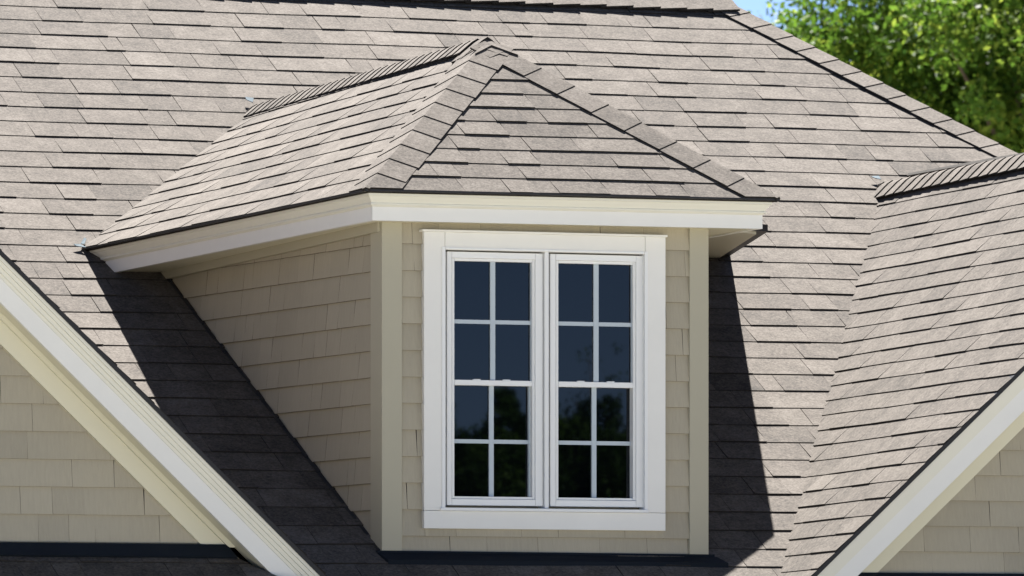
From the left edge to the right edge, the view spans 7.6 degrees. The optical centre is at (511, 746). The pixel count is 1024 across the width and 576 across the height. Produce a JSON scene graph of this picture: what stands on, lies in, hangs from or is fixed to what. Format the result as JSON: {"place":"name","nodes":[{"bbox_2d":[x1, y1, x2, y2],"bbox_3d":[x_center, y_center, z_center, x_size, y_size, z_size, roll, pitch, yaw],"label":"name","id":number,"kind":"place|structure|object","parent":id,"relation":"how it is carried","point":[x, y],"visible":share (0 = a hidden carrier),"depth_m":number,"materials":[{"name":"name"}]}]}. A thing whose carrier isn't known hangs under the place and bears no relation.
{"place":"outdoors","nodes":[
{"label":"outdoors","id":0,"kind":"place"},
{"bbox_2d":[0,0,1023,575],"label":"house","id":1,"kind":"structure","parent":0,"point":[508,288],"depth_m":32.95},
{"bbox_2d":[419,229,667,530],"bbox_3d":[0.124,-1.534,32.470,1.096,1.247,0.105,0,0,-20],"label":"window","id":2,"kind":"structure","parent":1,"relation":"in","point":[543,379],"depth_m":32.47,"materials":[{"name":"white paint"}]},
{"bbox_2d":[733,0,916,35],"label":"sky","id":3,"kind":"structure","parent":0,"point":[754,6],"materials":[{"name":"blue"}]},
{"bbox_2d":[748,0,1023,152],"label":"tree","id":4,"kind":"object","parent":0,"point":[842,38],"visible":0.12,"depth_m":96.44,"materials":[{"name":"green plant"}]},
{"bbox_2d":[850,0,1023,152],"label":"tree","id":5,"kind":"object","parent":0,"point":[936,12],"visible":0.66,"depth_m":94.89,"materials":[{"name":"green plant"}]}
]}

